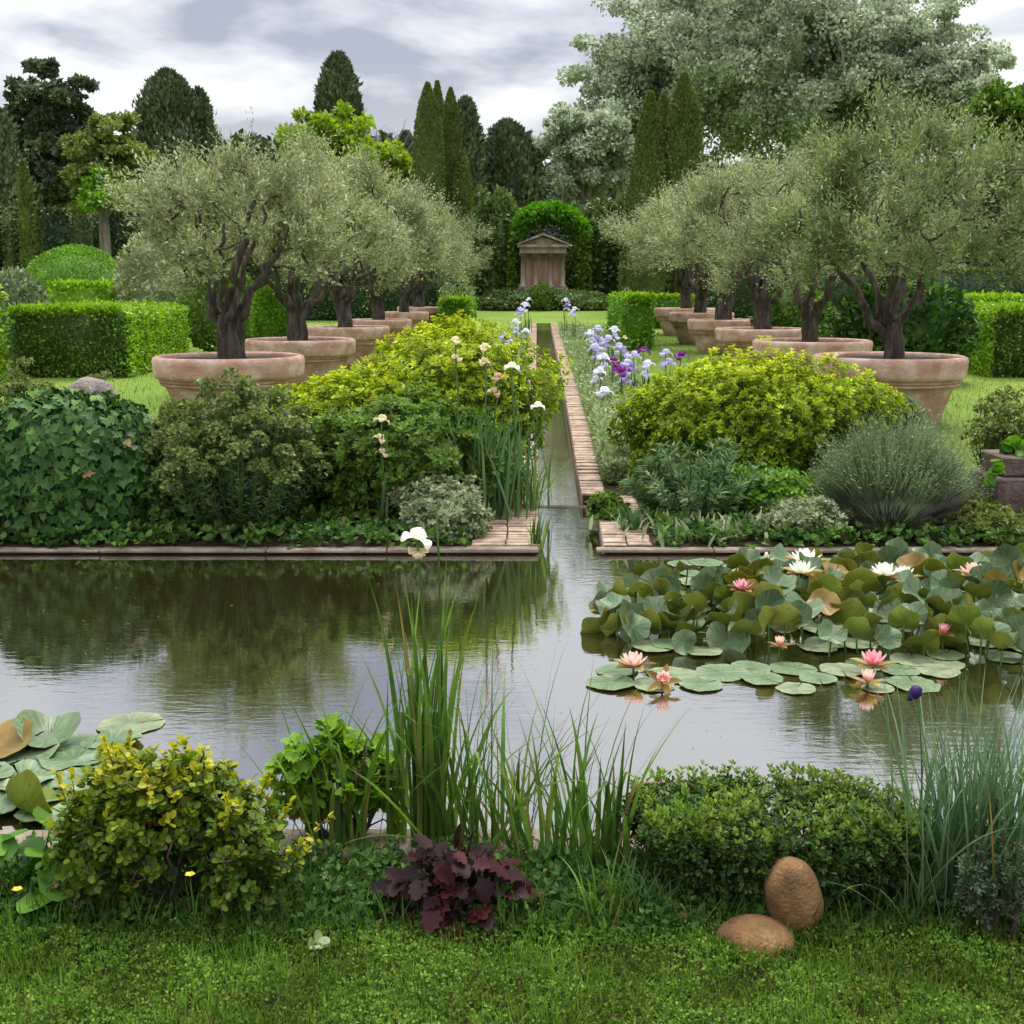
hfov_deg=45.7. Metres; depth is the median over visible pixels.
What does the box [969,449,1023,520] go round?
stone trough
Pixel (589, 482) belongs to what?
brick rill kerb
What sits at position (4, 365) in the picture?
clipped hedge
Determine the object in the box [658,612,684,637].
lily pad
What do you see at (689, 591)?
lily pad
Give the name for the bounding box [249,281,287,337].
topiary cone
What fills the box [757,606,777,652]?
lily pad
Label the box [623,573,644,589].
lily pad
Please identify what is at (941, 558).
lily pad
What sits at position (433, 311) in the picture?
terracotta pot
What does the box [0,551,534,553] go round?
pond wall
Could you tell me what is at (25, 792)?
lily pad
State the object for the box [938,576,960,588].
lily pad
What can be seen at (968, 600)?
lily pad
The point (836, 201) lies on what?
olive tree
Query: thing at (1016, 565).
lily pad
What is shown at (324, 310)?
clipped hedge
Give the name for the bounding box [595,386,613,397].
iris plant
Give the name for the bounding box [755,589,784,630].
lily pad
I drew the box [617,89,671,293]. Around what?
clipped column
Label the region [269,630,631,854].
sedge
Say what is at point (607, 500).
leafy plant
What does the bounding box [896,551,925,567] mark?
lily pad
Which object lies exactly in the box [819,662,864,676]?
lily pad
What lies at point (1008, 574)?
lily pad
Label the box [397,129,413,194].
cypress tree
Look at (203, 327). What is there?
shrub
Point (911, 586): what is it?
lily pad
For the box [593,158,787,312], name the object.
olive tree
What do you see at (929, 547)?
lily pad
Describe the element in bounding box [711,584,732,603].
lily pad
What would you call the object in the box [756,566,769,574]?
lily pad
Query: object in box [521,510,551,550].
water plant
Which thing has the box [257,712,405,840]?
lobed shrub
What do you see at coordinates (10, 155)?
cypress tree
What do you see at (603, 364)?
iris plant
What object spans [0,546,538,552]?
pond kerb
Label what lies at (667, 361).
iris plant
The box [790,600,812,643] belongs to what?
lily pad
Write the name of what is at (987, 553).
lily pad
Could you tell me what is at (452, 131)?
clipped column
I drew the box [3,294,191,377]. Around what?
clipped hedge
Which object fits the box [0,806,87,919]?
round leaf plant
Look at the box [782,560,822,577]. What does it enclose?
water lily
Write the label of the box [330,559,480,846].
iris reeds
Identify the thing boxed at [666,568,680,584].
lily pad
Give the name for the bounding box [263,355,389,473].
golden shrub
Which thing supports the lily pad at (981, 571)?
on the pond water at (188, 651)
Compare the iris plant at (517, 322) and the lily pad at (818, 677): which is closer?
the lily pad at (818, 677)
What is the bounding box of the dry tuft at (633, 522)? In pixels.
[602,502,649,530]
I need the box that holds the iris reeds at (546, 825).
[466,703,619,871]
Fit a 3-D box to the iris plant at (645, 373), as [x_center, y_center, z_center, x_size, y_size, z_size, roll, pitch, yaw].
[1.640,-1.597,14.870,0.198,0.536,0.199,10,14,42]
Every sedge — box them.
[218,654,438,877]
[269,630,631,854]
[482,653,703,851]
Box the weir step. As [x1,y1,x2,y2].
[540,505,584,506]
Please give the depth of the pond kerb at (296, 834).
3.58 m
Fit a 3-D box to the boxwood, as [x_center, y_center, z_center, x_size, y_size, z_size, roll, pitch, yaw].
[0.724,0.901,3.340,0.892,0.361,0.509,0,11,0]
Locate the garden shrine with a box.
[516,232,569,292]
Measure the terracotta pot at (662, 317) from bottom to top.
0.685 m
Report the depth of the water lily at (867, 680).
5.00 m
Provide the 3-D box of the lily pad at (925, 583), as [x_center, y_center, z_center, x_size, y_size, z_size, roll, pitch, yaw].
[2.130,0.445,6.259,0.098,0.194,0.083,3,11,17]
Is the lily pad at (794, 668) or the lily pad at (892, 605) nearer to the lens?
the lily pad at (794, 668)
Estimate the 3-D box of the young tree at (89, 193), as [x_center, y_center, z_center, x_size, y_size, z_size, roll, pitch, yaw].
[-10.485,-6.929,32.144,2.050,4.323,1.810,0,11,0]
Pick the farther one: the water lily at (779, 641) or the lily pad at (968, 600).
the lily pad at (968, 600)
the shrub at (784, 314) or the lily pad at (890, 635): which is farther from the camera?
the shrub at (784, 314)
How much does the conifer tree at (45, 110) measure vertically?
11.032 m
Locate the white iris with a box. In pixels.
[400,506,443,724]
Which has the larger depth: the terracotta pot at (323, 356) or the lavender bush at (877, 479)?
the terracotta pot at (323, 356)
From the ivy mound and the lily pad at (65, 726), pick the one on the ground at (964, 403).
the ivy mound
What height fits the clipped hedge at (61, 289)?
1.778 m
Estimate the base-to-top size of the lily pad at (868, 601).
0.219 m
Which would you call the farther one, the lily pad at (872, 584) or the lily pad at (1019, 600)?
the lily pad at (872, 584)
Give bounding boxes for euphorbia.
[0,355,55,405]
[87,371,114,381]
[142,366,332,534]
[617,437,773,518]
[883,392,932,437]
[960,384,1023,467]
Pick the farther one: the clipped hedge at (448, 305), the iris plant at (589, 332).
the clipped hedge at (448, 305)
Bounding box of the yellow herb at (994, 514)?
[947,489,1023,546]
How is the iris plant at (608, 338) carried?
on the ground at (964, 403)
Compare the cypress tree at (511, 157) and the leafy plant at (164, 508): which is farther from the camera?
the cypress tree at (511, 157)
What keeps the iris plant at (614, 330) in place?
on the ground at (964, 403)
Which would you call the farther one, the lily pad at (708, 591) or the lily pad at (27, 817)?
the lily pad at (708, 591)
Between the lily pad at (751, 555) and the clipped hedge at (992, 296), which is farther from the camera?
the clipped hedge at (992, 296)
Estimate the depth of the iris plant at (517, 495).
8.31 m
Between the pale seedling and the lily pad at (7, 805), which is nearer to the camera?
the pale seedling
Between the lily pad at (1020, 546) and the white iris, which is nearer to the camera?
the white iris
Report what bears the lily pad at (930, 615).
on the pond water at (188, 651)
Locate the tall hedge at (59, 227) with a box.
[0,204,220,290]
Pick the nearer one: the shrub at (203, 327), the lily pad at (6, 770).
the lily pad at (6, 770)
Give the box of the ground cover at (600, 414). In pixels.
[496,321,665,484]
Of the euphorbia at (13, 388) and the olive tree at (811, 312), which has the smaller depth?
the euphorbia at (13, 388)
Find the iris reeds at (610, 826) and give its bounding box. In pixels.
[559,702,675,877]
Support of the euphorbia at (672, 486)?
on the ground at (964, 403)
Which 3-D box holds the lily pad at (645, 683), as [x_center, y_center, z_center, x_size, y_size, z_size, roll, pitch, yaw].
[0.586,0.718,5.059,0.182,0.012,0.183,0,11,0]
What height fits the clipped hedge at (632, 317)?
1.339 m
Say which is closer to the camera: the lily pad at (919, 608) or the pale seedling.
the pale seedling
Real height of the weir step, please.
0.376 m
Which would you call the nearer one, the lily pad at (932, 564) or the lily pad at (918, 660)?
the lily pad at (918, 660)
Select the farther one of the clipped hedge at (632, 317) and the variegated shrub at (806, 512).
the clipped hedge at (632, 317)
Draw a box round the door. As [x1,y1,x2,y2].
[538,260,547,282]
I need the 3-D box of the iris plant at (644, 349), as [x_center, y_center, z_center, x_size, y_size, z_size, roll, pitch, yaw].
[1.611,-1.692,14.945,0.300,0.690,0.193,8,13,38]
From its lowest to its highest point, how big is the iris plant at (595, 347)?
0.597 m
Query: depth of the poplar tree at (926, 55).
58.78 m
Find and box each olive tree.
[89,106,390,357]
[154,113,428,340]
[263,130,459,327]
[336,192,452,319]
[345,182,477,311]
[367,198,498,306]
[587,172,736,307]
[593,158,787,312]
[634,156,813,319]
[645,129,875,328]
[696,145,947,341]
[740,58,1023,358]
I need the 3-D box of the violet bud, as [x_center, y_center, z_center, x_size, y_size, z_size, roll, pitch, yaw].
[1.085,0.757,3.257,0.097,0.624,0.036,-6,12,-28]
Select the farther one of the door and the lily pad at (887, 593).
the door
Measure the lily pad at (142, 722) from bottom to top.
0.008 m
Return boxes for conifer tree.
[2,56,100,207]
[71,106,95,125]
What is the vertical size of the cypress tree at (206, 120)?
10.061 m
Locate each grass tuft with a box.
[543,833,687,931]
[588,842,729,927]
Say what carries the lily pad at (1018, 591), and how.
on the pond water at (188, 651)
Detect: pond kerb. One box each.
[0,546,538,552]
[0,829,1014,869]
[596,547,996,552]
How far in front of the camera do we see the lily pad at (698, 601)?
5.90 m
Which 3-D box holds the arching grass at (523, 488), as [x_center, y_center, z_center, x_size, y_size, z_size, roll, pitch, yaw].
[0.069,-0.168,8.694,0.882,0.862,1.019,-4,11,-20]
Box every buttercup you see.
[12,886,22,950]
[185,871,194,949]
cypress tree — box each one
[0,106,42,207]
[130,66,204,184]
[192,84,222,183]
[310,49,370,262]
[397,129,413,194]
[457,94,490,198]
[484,116,545,208]
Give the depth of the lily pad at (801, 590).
6.11 m
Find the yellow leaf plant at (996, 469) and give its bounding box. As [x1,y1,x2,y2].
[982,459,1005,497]
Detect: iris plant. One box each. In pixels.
[359,414,390,525]
[448,336,465,482]
[479,343,504,508]
[487,372,505,518]
[500,332,511,343]
[501,361,532,518]
[510,318,520,341]
[513,307,526,334]
[519,302,528,329]
[521,328,534,353]
[525,401,553,511]
[526,297,531,330]
[557,298,570,336]
[568,307,578,337]
[584,329,596,355]
[586,343,605,374]
[590,325,607,361]
[590,366,606,386]
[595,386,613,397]
[597,352,610,378]
[599,335,614,373]
[606,356,619,382]
[609,326,620,361]
[613,342,628,376]
[613,365,630,394]
[616,359,636,396]
[621,335,631,362]
[626,351,643,390]
[630,347,651,392]
[638,360,655,392]
[659,349,676,385]
[670,350,688,385]
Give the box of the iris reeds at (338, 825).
[237,685,416,855]
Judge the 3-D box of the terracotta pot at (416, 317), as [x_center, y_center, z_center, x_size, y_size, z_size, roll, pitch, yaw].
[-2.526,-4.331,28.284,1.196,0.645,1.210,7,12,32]
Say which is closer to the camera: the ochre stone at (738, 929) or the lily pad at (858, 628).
the ochre stone at (738, 929)
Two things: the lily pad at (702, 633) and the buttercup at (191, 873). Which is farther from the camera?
the lily pad at (702, 633)
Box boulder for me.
[67,377,114,408]
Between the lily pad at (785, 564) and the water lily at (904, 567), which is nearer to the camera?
the water lily at (904, 567)
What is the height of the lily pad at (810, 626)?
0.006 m
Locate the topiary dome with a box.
[25,243,122,303]
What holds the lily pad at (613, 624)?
on the pond water at (188, 651)
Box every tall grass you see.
[809,749,1006,928]
[835,656,1023,935]
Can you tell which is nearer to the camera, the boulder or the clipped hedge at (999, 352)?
the boulder
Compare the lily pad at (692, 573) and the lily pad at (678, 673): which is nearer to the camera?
the lily pad at (678, 673)
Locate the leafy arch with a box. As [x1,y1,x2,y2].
[505,199,593,292]
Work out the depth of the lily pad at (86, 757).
4.22 m
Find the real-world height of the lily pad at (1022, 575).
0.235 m
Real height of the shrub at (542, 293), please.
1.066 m
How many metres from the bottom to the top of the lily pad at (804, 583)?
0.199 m
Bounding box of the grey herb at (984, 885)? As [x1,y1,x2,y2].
[951,814,1023,947]
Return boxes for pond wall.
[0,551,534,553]
[609,551,982,553]
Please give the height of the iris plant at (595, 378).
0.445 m
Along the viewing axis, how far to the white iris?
3.42 m
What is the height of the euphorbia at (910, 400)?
0.742 m
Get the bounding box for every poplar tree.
[529,96,634,213]
[555,25,715,184]
[580,0,939,231]
[809,0,1012,204]
[923,43,1017,267]
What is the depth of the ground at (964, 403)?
7.63 m
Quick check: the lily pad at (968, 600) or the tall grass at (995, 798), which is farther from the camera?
the lily pad at (968, 600)
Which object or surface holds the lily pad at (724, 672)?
on the pond water at (188, 651)
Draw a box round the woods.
[34,121,1023,280]
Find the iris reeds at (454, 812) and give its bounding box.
[341,673,594,849]
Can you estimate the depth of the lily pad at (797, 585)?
6.17 m
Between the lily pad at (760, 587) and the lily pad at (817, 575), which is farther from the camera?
the lily pad at (817, 575)
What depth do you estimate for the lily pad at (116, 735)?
4.47 m
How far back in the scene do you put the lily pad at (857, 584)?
6.10 m
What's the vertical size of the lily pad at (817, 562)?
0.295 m
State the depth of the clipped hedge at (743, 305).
35.42 m
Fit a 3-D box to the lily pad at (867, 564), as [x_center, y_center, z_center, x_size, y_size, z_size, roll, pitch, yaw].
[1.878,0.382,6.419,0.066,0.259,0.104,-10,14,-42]
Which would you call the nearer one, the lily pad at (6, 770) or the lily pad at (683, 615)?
the lily pad at (6, 770)
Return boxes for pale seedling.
[308,930,330,955]
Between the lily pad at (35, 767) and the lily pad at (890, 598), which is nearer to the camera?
the lily pad at (35, 767)
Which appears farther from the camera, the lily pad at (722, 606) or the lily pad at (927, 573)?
the lily pad at (927, 573)
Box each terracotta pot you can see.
[151,352,304,425]
[245,336,355,388]
[307,325,389,368]
[352,318,411,350]
[385,311,428,336]
[397,307,438,325]
[654,307,714,335]
[669,312,733,344]
[687,318,750,354]
[715,327,801,367]
[752,337,872,376]
[812,351,968,426]
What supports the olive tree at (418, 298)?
in the terracotta pot at (433, 311)
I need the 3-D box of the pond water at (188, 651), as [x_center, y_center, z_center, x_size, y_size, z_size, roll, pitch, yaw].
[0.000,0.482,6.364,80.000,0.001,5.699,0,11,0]
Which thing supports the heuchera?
on the ground at (964, 403)
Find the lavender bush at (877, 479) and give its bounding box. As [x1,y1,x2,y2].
[798,405,994,542]
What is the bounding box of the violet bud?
[907,685,922,796]
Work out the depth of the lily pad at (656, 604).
5.82 m
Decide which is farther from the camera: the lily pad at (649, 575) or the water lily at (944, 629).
the lily pad at (649, 575)
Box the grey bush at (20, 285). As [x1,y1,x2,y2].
[0,266,51,370]
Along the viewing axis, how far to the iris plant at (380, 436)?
7.99 m
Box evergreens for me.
[474,287,609,310]
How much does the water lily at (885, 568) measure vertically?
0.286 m
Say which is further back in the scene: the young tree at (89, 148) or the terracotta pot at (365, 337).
the young tree at (89, 148)
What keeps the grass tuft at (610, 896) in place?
on the ground at (964, 403)
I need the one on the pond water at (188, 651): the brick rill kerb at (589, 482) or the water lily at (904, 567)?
the water lily at (904, 567)
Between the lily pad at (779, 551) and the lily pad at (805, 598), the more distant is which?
the lily pad at (779, 551)
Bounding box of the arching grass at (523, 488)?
[502,436,582,509]
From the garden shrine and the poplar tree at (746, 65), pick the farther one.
the poplar tree at (746, 65)
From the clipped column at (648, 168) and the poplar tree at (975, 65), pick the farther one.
the poplar tree at (975, 65)
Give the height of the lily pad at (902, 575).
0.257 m
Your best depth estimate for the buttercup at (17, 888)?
3.03 m
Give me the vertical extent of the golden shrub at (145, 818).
0.562 m
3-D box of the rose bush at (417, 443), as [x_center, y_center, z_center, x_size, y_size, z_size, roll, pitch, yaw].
[-0.739,-0.428,8.470,1.736,0.970,1.139,2,11,9]
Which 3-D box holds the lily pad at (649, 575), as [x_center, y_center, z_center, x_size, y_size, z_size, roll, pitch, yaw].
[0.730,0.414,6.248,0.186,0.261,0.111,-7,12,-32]
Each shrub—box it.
[35,730,333,931]
[111,228,190,346]
[172,254,255,351]
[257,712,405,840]
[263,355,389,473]
[361,309,574,466]
[385,471,495,544]
[438,276,478,298]
[469,184,526,299]
[526,224,571,265]
[528,282,557,310]
[565,192,630,295]
[606,335,918,482]
[715,461,835,517]
[748,280,841,337]
[752,494,854,542]
[830,273,982,357]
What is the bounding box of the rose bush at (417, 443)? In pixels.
[291,380,529,521]
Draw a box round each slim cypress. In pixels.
[15,158,40,274]
[35,212,43,268]
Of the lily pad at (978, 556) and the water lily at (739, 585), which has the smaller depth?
the water lily at (739, 585)
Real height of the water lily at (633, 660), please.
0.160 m
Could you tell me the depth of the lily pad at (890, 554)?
6.79 m
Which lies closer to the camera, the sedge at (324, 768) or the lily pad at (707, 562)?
the sedge at (324, 768)
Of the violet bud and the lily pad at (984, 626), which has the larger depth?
the lily pad at (984, 626)
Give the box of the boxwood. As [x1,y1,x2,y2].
[612,759,940,897]
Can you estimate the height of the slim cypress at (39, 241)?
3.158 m
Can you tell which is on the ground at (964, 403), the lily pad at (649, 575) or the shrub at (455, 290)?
the shrub at (455, 290)
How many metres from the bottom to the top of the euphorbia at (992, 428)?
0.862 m
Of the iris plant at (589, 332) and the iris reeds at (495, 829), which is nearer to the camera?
the iris reeds at (495, 829)
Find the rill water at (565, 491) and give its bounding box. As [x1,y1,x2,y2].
[536,327,581,504]
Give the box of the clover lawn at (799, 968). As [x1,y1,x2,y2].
[0,900,1023,1023]
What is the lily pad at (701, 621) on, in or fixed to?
on the pond water at (188, 651)
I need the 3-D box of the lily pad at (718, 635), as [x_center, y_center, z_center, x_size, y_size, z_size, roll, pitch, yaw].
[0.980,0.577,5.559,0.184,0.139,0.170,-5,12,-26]
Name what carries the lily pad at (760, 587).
on the pond water at (188, 651)
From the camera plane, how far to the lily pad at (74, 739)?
4.45 m
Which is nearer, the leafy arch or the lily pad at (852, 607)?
the lily pad at (852, 607)
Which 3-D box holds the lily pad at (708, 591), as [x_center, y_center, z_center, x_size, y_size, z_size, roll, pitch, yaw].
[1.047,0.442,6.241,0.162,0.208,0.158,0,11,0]
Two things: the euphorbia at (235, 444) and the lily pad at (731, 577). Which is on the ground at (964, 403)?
the euphorbia at (235, 444)
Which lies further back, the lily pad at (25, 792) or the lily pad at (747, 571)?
the lily pad at (747, 571)
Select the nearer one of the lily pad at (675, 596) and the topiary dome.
the lily pad at (675, 596)
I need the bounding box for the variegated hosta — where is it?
[589,506,784,546]
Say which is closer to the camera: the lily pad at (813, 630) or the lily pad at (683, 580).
the lily pad at (813, 630)
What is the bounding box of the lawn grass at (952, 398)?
[2,320,1023,466]
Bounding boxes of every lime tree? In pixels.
[273,99,382,177]
[361,139,415,199]
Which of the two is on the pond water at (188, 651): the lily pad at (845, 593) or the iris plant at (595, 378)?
the lily pad at (845, 593)
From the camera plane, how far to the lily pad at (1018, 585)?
6.16 m
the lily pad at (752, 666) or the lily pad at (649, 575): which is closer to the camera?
the lily pad at (752, 666)
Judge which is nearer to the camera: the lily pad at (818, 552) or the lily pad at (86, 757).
the lily pad at (86, 757)
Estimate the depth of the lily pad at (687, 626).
5.62 m
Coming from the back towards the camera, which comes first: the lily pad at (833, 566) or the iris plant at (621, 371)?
the iris plant at (621, 371)
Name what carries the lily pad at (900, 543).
on the pond water at (188, 651)
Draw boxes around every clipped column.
[412,81,445,223]
[433,80,443,120]
[440,86,462,227]
[450,149,474,296]
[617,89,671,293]
[657,92,670,143]
[662,71,704,293]
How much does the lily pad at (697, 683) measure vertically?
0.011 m
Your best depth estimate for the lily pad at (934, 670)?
5.23 m
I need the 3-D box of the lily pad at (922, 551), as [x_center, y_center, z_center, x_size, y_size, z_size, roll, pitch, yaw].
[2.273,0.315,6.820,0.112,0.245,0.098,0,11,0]
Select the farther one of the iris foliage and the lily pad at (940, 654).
the iris foliage
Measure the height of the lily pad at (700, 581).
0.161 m
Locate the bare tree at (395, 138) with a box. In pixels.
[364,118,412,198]
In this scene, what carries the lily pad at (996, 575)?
on the pond water at (188, 651)
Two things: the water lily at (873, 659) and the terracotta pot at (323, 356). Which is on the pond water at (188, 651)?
the water lily at (873, 659)
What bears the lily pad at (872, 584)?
on the pond water at (188, 651)
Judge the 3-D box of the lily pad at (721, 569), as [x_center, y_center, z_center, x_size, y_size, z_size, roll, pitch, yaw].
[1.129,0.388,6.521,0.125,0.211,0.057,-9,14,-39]
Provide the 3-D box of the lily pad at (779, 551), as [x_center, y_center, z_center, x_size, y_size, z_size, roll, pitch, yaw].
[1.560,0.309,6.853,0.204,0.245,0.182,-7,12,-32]
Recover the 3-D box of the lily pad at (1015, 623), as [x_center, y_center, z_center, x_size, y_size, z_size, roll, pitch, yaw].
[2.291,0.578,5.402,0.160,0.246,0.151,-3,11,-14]
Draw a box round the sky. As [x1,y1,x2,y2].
[0,0,1023,172]
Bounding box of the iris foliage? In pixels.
[440,402,553,519]
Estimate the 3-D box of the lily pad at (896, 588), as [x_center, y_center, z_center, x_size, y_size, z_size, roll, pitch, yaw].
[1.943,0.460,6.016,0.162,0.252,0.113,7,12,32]
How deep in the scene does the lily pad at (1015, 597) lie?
5.95 m
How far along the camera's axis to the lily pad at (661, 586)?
6.10 m
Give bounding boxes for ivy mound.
[0,386,165,544]
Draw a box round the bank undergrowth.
[0,476,1023,547]
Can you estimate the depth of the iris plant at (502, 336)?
20.80 m
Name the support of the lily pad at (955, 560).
on the pond water at (188, 651)
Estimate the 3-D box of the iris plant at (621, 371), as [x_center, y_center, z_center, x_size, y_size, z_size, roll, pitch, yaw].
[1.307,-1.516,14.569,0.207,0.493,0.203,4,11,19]
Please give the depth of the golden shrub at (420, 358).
9.29 m
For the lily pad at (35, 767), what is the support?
on the pond water at (188, 651)
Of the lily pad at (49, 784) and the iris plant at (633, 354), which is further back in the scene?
the iris plant at (633, 354)
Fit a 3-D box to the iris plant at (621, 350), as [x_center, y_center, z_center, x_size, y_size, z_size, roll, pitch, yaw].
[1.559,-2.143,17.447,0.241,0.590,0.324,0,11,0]
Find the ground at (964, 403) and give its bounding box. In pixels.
[0,299,1023,1023]
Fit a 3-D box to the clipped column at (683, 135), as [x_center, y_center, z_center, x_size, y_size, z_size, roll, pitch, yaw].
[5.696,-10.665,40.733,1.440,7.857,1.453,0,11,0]
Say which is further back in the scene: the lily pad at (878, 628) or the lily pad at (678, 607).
the lily pad at (678, 607)
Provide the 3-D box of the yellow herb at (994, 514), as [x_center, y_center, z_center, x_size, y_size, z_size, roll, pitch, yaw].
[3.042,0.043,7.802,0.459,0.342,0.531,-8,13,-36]
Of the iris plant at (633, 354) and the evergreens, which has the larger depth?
the evergreens
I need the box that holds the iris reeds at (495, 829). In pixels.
[399,722,611,849]
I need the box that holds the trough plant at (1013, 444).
[998,435,1023,456]
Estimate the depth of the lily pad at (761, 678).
5.12 m
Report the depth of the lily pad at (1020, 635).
5.29 m
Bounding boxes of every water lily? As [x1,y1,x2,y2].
[589,600,598,611]
[613,651,656,676]
[646,663,681,693]
[727,578,754,591]
[768,636,792,658]
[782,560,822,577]
[784,548,828,561]
[849,649,896,669]
[850,668,887,687]
[870,562,898,594]
[891,565,921,578]
[930,623,959,649]
[952,562,983,576]
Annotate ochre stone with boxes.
[716,914,795,963]
[763,856,823,932]
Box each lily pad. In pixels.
[0,717,32,758]
[0,753,18,763]
[0,759,60,790]
[0,762,14,778]
[0,777,16,814]
[5,769,59,823]
[5,775,89,801]
[9,736,59,764]
[13,709,80,747]
[13,800,62,821]
[35,742,100,770]
[45,803,73,829]
[53,766,109,791]
[57,732,95,749]
[68,754,100,768]
[80,728,142,748]
[96,712,164,733]
[580,606,609,632]
[586,675,635,690]
[588,590,612,614]
[595,664,637,676]
[596,581,613,592]
[598,591,630,616]
[600,612,625,636]
[608,576,626,595]
[610,597,636,613]
[619,599,643,630]
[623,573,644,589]
[625,609,650,646]
[626,581,652,598]
[631,640,672,651]
[633,558,660,574]
[634,590,663,603]
[634,677,674,691]
[638,608,661,639]
[639,568,669,596]
[643,595,678,634]
[646,666,698,679]
[652,638,688,648]
[653,576,683,601]
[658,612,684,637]
[662,605,692,633]
[663,590,685,614]
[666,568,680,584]
[667,560,691,566]
[667,576,680,592]
[668,599,687,613]
[672,569,679,575]
[672,629,696,654]
[675,560,699,587]
[675,618,712,643]
[679,570,699,576]
[679,577,691,584]
[679,676,722,691]
[680,605,711,612]
[682,604,705,625]
[683,591,709,626]
[685,589,708,600]
[686,646,722,655]
[687,615,708,626]
[688,558,722,566]
[690,573,712,591]
[695,611,722,635]
[696,664,747,681]
[697,567,717,588]
[702,582,721,609]
[704,599,741,631]
[706,621,750,653]
[708,573,733,602]
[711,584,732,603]
[714,565,731,575]
[716,597,731,612]
[721,566,752,592]
[723,570,763,584]
[726,552,749,569]
[727,591,755,617]
[728,619,766,649]
[731,660,770,671]
[736,547,760,562]
[740,671,782,684]
[743,579,757,593]
[745,608,761,640]
[746,557,773,575]
[752,581,784,607]
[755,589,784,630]
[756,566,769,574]
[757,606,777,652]
[759,565,796,595]
[769,543,793,561]
[769,603,801,648]
[769,662,817,675]
[772,558,783,570]
[775,682,815,693]
[780,575,799,590]
[782,558,797,575]
[785,591,823,640]
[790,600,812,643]
[794,576,808,591]
[796,587,811,594]
[798,640,836,652]
[799,552,832,578]
[799,594,810,601]
[799,620,817,629]
[799,672,837,683]
[805,637,843,647]
[806,621,818,633]
[807,571,824,592]
[807,588,840,635]
[808,548,825,562]
[810,573,841,594]
[818,619,847,656]
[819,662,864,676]
[822,562,848,579]
[824,598,867,637]
[826,566,844,582]
[832,556,856,570]
[835,547,853,557]
[835,622,846,651]
[838,587,863,601]
[839,550,857,559]
[839,638,874,648]
[841,567,880,594]
[842,617,874,657]
[845,658,879,670]
[849,579,863,589]
[853,542,874,564]
[859,560,877,569]
[859,594,878,608]
[860,550,889,568]
[861,683,894,692]
[863,612,884,650]
[869,593,903,612]
[872,598,901,623]
[873,624,885,652]
[876,624,901,659]
[877,545,899,569]
[877,574,891,598]
[878,589,890,624]
[880,664,919,675]
[886,537,907,556]
[886,675,940,692]
[887,569,921,587]
[887,582,917,603]
[888,605,919,652]
[890,653,936,666]
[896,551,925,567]
[902,574,926,602]
[902,629,939,655]
[905,601,927,646]
[910,547,928,557]
[910,558,948,578]
[915,602,937,635]
[917,572,924,580]
[917,663,960,678]
[918,587,929,597]
[920,579,930,590]
[922,540,941,557]
[923,566,931,578]
[924,587,965,614]
[926,649,964,660]
[927,613,964,647]
[930,569,946,589]
[931,550,946,566]
[932,658,964,670]
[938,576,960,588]
[944,605,980,656]
[946,552,974,576]
[946,569,977,588]
[946,594,974,605]
[961,576,980,602]
[962,580,992,601]
[964,636,994,647]
[967,615,1003,651]
[968,564,994,581]
[969,551,990,563]
[969,616,995,663]
[974,598,992,616]
[975,579,1014,610]
[978,561,991,565]
[983,550,992,557]
[984,570,1007,580]
[985,613,1011,657]
[987,629,1019,665]
[987,651,1023,663]
[989,543,1023,571]
[990,607,1023,616]
[992,567,1013,578]
[992,607,1014,623]
[995,590,1023,609]
[1006,613,1023,654]
[1009,578,1023,592]
[1010,588,1023,611]
[1012,559,1022,583]
[1014,625,1023,664]
[1015,543,1023,578]
[1015,595,1023,608]
[1020,566,1023,580]
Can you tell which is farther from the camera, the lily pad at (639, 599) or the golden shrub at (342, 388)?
the golden shrub at (342, 388)
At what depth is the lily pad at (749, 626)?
5.51 m
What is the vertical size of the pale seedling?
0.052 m
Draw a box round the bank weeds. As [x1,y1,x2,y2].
[0,828,1023,949]
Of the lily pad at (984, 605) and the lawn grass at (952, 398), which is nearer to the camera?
the lily pad at (984, 605)
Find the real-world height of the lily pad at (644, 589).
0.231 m
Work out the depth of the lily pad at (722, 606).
6.03 m
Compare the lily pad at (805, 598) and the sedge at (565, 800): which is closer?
the sedge at (565, 800)
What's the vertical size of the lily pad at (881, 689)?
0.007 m
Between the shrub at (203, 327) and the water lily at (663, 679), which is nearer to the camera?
the water lily at (663, 679)
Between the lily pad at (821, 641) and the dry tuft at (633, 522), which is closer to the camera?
the lily pad at (821, 641)
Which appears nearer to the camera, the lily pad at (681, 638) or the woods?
the lily pad at (681, 638)
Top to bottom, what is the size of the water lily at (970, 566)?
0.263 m
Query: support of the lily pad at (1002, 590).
on the pond water at (188, 651)
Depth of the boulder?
8.21 m
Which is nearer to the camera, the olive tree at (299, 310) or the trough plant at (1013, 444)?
the trough plant at (1013, 444)
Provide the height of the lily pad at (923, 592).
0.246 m
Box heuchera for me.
[368,823,546,943]
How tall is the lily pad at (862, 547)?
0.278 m
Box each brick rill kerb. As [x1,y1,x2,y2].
[471,323,539,550]
[551,322,651,546]
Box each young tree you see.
[58,109,163,251]
[73,165,145,266]
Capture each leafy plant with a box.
[125,443,204,535]
[584,490,630,519]
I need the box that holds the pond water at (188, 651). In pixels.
[0,507,1023,848]
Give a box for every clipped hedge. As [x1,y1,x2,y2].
[0,284,14,380]
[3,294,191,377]
[46,275,121,303]
[249,263,453,320]
[436,292,479,334]
[602,290,694,349]
[692,265,1023,318]
[955,296,1023,377]
[964,289,1023,303]
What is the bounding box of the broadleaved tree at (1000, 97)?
[958,76,1023,266]
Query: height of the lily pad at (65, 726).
0.169 m

